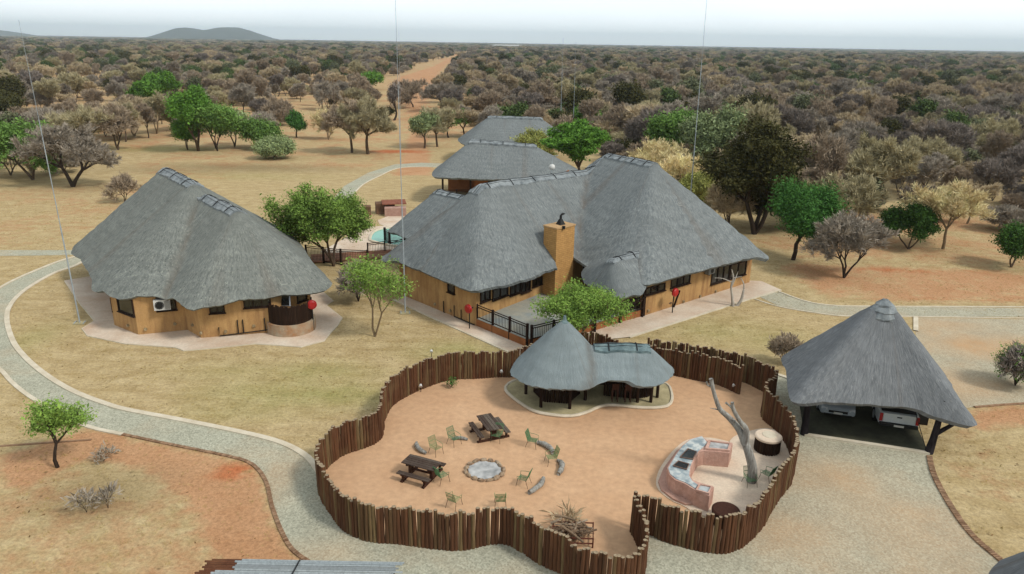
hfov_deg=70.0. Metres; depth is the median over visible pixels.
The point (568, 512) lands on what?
dry weed
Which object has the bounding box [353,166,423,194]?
kerb
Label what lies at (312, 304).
hose reel
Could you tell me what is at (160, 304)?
air conditioner
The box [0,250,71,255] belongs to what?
path
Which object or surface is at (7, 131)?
leafy tree
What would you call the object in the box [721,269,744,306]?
dead branch ornament
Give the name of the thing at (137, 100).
bare tree
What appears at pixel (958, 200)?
bare tree
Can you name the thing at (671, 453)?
floor edge
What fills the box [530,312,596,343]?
terrace railing
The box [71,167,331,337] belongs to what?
thatched hut
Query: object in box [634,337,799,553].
pole stockade
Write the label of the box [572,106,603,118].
leafy tree
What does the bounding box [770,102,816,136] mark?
tree
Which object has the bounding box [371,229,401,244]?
water
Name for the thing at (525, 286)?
window
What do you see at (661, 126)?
leafy tree
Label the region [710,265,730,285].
window
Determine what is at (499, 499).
garden chair
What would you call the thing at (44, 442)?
kerb
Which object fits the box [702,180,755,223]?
bare bush
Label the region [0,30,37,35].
hill
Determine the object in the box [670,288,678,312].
hose reel
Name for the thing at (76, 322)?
lightning mast
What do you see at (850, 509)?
gravel drive
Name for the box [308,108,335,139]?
bare tree
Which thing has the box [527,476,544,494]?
driftwood log
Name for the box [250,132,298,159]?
green bush
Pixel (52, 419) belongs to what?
young tree
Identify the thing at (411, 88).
bare tree
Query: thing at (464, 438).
driftwood log
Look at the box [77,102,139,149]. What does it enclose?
bare tree
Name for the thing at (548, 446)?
driftwood log
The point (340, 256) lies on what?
pool railing
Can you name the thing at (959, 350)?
gravel yard
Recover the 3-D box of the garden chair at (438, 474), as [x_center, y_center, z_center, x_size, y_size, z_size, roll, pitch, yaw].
[-3.040,8.015,31.369,0.604,0.794,0.497,-15,24,-39]
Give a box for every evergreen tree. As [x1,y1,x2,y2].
[688,113,822,234]
[876,199,944,248]
[988,219,1023,267]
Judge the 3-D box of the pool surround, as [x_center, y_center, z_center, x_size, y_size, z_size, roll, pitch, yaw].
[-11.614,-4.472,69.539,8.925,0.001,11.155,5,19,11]
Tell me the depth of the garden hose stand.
52.65 m
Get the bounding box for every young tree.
[18,393,98,467]
[281,109,307,137]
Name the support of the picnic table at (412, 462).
on the enclosure floor at (613, 458)
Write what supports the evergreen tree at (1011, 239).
on the ground at (240, 173)
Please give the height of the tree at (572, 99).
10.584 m
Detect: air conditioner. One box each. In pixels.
[153,299,170,311]
[704,268,715,275]
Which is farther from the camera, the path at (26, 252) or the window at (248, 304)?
the path at (26, 252)
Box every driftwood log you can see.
[414,441,426,453]
[452,436,467,440]
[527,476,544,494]
[536,440,554,454]
[556,459,564,475]
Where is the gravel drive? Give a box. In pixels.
[0,257,997,573]
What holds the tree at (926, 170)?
on the ground at (240, 173)
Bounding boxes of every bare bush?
[99,171,141,201]
[626,135,689,163]
[658,152,704,181]
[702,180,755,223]
[764,328,803,364]
[798,208,900,277]
[994,341,1023,385]
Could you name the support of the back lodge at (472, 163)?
on the ground at (240, 173)
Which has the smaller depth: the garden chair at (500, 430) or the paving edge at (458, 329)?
the garden chair at (500, 430)
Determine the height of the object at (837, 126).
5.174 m
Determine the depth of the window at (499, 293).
49.92 m
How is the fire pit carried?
on the enclosure floor at (613, 458)
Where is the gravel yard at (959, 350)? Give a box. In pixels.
[916,317,1023,407]
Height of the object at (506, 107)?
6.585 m
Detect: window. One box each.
[116,299,135,317]
[155,297,177,312]
[209,306,225,314]
[243,298,270,309]
[296,295,308,303]
[446,284,455,294]
[479,290,491,303]
[492,287,509,301]
[509,283,522,296]
[521,280,531,294]
[532,276,542,287]
[642,282,666,296]
[670,275,691,289]
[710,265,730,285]
[729,261,746,279]
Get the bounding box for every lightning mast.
[19,23,87,324]
[395,0,410,314]
[399,63,400,142]
[690,3,706,191]
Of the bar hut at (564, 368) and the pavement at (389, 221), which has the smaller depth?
the bar hut at (564, 368)
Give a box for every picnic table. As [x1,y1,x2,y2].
[396,454,445,488]
[468,413,510,442]
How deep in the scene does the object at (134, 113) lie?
130.07 m
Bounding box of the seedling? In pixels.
[442,376,458,387]
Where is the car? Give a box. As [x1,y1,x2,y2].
[816,404,855,416]
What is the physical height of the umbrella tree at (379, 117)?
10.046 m
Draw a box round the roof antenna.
[549,155,557,172]
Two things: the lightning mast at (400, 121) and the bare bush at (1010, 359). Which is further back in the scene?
the lightning mast at (400, 121)
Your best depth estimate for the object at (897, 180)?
94.93 m
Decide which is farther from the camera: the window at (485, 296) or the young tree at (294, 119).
the young tree at (294, 119)
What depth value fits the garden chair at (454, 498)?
29.58 m
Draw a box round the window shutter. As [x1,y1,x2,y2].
[281,296,290,305]
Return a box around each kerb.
[0,256,123,435]
[0,439,91,446]
[4,261,315,471]
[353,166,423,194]
[754,299,1023,318]
[778,291,1023,307]
[973,402,1023,407]
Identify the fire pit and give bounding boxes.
[463,458,505,481]
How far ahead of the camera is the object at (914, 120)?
144.35 m
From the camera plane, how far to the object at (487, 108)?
166.02 m
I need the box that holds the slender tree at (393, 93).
[386,82,403,120]
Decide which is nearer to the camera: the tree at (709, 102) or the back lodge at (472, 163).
the back lodge at (472, 163)
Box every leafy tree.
[0,87,24,112]
[0,117,69,179]
[123,69,182,97]
[160,83,214,150]
[168,118,202,149]
[184,101,245,150]
[216,104,249,146]
[258,181,377,266]
[359,70,385,85]
[509,125,561,155]
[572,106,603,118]
[640,104,706,149]
[674,101,752,159]
[763,170,854,259]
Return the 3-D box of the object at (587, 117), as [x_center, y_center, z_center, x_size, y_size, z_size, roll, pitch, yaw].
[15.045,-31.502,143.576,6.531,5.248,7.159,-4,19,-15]
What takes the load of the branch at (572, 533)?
on the firewood
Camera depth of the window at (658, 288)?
51.09 m
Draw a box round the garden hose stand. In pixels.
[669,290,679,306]
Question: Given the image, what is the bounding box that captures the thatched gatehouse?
[989,551,1023,573]
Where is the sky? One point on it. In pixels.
(973, 25)
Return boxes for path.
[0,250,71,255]
[333,163,441,200]
[761,292,1023,316]
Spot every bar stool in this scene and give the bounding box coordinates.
[611,384,618,401]
[624,384,631,402]
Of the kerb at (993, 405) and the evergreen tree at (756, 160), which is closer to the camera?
the kerb at (993, 405)
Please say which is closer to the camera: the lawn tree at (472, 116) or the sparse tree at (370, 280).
the sparse tree at (370, 280)
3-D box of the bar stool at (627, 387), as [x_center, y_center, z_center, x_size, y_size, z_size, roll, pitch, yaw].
[6.105,5.553,38.529,0.360,1.070,0.350,1,18,0]
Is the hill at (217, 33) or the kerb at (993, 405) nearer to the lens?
the kerb at (993, 405)
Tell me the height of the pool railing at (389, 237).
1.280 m
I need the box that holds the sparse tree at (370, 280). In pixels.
[340,252,418,336]
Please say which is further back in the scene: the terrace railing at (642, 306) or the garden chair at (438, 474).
the terrace railing at (642, 306)
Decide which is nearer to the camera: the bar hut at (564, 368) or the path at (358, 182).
the bar hut at (564, 368)
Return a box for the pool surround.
[326,226,393,252]
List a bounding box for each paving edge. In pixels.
[393,299,508,352]
[629,289,781,337]
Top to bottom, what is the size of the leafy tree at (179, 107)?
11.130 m
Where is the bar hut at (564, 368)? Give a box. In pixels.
[504,315,673,417]
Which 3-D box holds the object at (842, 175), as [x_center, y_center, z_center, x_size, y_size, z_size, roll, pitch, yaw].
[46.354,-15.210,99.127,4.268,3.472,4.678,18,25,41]
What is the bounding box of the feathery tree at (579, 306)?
[529,276,638,331]
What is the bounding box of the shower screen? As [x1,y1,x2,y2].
[267,297,315,336]
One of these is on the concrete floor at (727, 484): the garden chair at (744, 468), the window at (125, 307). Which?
the garden chair at (744, 468)
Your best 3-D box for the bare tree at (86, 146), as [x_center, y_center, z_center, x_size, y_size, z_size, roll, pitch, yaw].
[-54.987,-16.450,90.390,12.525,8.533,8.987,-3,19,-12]
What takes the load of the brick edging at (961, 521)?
on the ground at (240, 173)
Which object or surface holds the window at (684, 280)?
in the house
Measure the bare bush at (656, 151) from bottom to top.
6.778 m
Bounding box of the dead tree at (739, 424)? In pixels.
[706,378,756,483]
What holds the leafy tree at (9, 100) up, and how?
on the ground at (240, 173)
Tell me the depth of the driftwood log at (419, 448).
33.65 m
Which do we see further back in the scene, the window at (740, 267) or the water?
the water
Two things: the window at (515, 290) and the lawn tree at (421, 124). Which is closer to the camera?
the window at (515, 290)
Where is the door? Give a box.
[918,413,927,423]
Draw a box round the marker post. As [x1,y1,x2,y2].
[913,316,917,330]
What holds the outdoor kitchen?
on the concrete floor at (727, 484)
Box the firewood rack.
[552,521,593,547]
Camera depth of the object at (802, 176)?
90.41 m
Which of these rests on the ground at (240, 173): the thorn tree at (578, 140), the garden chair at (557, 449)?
the thorn tree at (578, 140)
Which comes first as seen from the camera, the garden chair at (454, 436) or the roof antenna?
the garden chair at (454, 436)
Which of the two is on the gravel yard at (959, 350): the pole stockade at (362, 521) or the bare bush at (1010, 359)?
the bare bush at (1010, 359)
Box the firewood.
[550,517,596,541]
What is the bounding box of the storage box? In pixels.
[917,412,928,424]
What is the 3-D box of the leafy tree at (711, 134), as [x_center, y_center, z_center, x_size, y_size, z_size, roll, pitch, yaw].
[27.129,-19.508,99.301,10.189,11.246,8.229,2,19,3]
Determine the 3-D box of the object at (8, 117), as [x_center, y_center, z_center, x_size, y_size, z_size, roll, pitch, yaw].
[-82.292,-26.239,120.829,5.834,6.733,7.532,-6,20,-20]
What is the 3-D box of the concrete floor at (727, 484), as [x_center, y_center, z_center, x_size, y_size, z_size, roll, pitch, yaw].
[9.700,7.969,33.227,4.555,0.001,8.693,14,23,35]
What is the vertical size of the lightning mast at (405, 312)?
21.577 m
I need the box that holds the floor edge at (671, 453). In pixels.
[656,428,789,516]
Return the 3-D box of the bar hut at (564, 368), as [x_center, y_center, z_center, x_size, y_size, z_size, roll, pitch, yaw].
[4.211,3.656,38.608,9.238,4.720,5.437,1,18,0]
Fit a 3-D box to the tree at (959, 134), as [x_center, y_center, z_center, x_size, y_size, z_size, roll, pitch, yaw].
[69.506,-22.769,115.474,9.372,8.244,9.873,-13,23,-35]
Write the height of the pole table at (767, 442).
0.800 m
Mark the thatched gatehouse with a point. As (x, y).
(1013, 564)
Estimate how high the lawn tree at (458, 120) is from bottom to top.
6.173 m
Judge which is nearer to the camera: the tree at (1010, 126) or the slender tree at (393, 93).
the tree at (1010, 126)
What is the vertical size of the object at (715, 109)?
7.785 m
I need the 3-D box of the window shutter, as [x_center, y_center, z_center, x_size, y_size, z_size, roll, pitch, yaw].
[-14.763,0.757,47.180,0.910,0.978,0.201,1,18,0]
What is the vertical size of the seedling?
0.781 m
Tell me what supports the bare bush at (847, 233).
on the ground at (240, 173)
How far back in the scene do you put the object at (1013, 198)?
86.70 m
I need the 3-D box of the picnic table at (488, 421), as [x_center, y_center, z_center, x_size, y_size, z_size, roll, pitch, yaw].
[-1.092,6.803,35.249,1.628,0.700,1.581,-7,20,-22]
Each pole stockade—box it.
[314,331,743,573]
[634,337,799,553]
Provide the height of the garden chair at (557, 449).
0.794 m
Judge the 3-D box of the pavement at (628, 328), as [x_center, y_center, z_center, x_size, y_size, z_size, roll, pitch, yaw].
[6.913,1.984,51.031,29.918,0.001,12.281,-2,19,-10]
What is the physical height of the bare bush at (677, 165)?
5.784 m
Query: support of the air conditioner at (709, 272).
attached to the house
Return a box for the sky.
[0,0,1023,50]
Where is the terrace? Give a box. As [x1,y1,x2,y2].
[476,284,640,345]
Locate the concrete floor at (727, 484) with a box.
[657,428,788,514]
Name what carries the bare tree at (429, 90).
on the ground at (240, 173)
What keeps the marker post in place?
on the gravel yard at (959, 350)
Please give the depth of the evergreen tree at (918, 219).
67.91 m
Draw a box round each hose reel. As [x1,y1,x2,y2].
[308,300,316,323]
[465,304,472,328]
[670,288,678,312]
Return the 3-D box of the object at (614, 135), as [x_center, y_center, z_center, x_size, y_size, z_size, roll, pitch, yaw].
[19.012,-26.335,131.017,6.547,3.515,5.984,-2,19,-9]
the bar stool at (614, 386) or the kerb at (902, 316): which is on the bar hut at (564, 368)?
the bar stool at (614, 386)
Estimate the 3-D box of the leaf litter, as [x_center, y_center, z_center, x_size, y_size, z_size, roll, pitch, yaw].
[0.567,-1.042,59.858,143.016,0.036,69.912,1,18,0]
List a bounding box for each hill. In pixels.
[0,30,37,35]
[144,27,279,39]
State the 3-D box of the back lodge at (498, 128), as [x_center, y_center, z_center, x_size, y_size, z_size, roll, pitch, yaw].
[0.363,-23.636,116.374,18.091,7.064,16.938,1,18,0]
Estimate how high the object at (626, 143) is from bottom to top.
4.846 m
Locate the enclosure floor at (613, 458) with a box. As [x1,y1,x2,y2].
[326,376,772,573]
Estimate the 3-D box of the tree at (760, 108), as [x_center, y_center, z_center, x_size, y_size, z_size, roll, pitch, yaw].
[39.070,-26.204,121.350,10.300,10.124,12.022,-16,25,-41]
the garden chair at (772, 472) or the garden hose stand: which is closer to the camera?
the garden chair at (772, 472)
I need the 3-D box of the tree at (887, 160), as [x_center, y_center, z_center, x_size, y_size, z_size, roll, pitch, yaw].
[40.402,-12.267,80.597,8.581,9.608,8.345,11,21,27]
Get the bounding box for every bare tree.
[0,147,38,175]
[6,121,122,186]
[42,102,114,134]
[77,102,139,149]
[115,94,152,135]
[141,90,170,133]
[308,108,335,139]
[392,77,427,106]
[418,79,467,101]
[897,177,998,248]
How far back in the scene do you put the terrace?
48.61 m
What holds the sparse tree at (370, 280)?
on the ground at (240, 173)
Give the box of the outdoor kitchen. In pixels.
[658,436,732,511]
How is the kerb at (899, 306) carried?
on the ground at (240, 173)
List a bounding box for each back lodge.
[432,139,577,194]
[458,116,553,151]
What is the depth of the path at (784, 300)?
53.19 m
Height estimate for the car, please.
1.532 m
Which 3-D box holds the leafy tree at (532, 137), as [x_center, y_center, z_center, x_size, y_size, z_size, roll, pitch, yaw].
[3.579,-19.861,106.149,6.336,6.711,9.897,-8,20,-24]
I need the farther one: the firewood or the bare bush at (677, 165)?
the bare bush at (677, 165)
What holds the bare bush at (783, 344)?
on the ground at (240, 173)
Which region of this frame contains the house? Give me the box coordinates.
[381,153,768,324]
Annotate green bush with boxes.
[234,114,286,145]
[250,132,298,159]
[383,106,394,115]
[678,170,714,202]
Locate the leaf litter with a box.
[1,188,1018,555]
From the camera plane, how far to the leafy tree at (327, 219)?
58.25 m
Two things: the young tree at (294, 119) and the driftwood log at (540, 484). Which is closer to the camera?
the driftwood log at (540, 484)
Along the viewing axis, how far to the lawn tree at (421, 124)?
127.11 m
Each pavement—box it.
[65,276,341,349]
[378,214,406,226]
[395,281,778,350]
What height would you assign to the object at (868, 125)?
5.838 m
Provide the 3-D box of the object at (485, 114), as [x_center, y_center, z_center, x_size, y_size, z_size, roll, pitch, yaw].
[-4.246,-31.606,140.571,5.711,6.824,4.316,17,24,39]
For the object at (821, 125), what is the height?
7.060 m
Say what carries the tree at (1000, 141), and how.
on the ground at (240, 173)
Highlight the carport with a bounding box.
[781,298,976,454]
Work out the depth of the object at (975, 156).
102.95 m
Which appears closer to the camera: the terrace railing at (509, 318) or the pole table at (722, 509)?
the pole table at (722, 509)
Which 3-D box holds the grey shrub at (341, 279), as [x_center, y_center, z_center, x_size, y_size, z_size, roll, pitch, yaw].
[-11.082,-0.467,52.491,3.499,3.338,3.890,-4,19,-13]
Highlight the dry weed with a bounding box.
[539,498,585,527]
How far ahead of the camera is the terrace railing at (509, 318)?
46.57 m
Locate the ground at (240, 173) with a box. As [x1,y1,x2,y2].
[0,51,1023,573]
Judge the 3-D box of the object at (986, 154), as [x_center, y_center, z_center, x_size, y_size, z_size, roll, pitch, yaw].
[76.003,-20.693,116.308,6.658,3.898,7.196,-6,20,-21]
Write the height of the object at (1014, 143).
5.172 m
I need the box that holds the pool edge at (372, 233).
[369,227,396,246]
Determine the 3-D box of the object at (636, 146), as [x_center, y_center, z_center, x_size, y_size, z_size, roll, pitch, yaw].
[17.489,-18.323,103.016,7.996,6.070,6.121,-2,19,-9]
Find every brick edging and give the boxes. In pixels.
[121,433,309,559]
[926,455,1002,561]
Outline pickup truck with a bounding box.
[872,407,919,429]
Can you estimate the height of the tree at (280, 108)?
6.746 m
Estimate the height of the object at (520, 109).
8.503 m
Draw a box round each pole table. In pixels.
[711,501,739,528]
[753,429,782,455]
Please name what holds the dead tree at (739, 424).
on the concrete floor at (727, 484)
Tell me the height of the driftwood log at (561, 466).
0.277 m
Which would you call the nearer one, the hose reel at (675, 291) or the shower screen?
the shower screen
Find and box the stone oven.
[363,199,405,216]
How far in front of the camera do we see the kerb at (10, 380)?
39.09 m
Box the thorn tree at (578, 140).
[538,118,613,169]
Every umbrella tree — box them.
[319,96,375,152]
[333,94,397,153]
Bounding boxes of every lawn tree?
[408,109,442,147]
[420,104,455,146]
[439,107,468,137]
[442,104,481,134]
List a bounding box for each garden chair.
[428,434,443,455]
[433,467,449,483]
[445,491,462,510]
[446,425,461,443]
[490,422,503,441]
[494,493,505,503]
[516,468,532,488]
[525,428,538,446]
[544,445,559,466]
[741,466,757,486]
[759,466,777,483]
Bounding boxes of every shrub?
[60,485,107,511]
[88,479,121,508]
[89,440,121,464]
[333,259,365,301]
[990,338,1023,383]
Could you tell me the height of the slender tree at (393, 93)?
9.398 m
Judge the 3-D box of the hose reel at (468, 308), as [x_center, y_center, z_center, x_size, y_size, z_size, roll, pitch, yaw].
[-2.761,1.943,48.080,0.500,1.750,0.600,-17,25,-42]
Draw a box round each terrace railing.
[476,304,528,345]
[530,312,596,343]
[621,297,644,319]
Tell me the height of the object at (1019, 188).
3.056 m
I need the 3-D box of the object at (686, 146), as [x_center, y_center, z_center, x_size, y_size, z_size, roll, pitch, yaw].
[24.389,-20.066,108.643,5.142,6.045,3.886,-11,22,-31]
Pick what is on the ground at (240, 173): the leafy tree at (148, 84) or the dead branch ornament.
the leafy tree at (148, 84)
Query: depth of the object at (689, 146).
107.95 m
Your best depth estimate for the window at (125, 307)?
46.33 m
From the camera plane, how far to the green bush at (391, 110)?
174.30 m
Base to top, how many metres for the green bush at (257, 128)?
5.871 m
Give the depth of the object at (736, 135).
96.75 m
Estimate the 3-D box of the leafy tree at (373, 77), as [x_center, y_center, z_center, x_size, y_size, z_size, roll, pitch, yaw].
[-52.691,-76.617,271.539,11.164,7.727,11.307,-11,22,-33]
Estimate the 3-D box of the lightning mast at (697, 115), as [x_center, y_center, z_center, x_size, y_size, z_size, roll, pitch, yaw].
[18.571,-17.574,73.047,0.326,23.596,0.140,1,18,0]
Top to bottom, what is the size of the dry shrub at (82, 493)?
1.275 m
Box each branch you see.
[554,514,574,520]
[560,525,583,542]
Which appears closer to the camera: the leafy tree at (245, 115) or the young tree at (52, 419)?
the young tree at (52, 419)
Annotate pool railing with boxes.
[304,244,368,264]
[367,239,405,252]
[383,227,400,243]
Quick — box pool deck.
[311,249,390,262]
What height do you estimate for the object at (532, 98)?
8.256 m
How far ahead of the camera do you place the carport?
34.61 m
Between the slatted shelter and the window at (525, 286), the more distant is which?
the window at (525, 286)
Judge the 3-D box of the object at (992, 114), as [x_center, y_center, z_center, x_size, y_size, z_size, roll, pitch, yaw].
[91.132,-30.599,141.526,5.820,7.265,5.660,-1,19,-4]
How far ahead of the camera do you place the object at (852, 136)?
100.58 m
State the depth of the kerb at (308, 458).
37.51 m
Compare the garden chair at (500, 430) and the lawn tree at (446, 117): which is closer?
the garden chair at (500, 430)
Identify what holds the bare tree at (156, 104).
on the ground at (240, 173)
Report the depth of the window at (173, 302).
46.46 m
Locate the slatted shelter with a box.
[194,559,403,573]
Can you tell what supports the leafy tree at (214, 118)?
on the ground at (240, 173)
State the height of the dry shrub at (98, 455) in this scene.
0.731 m
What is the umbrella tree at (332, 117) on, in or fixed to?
on the ground at (240, 173)

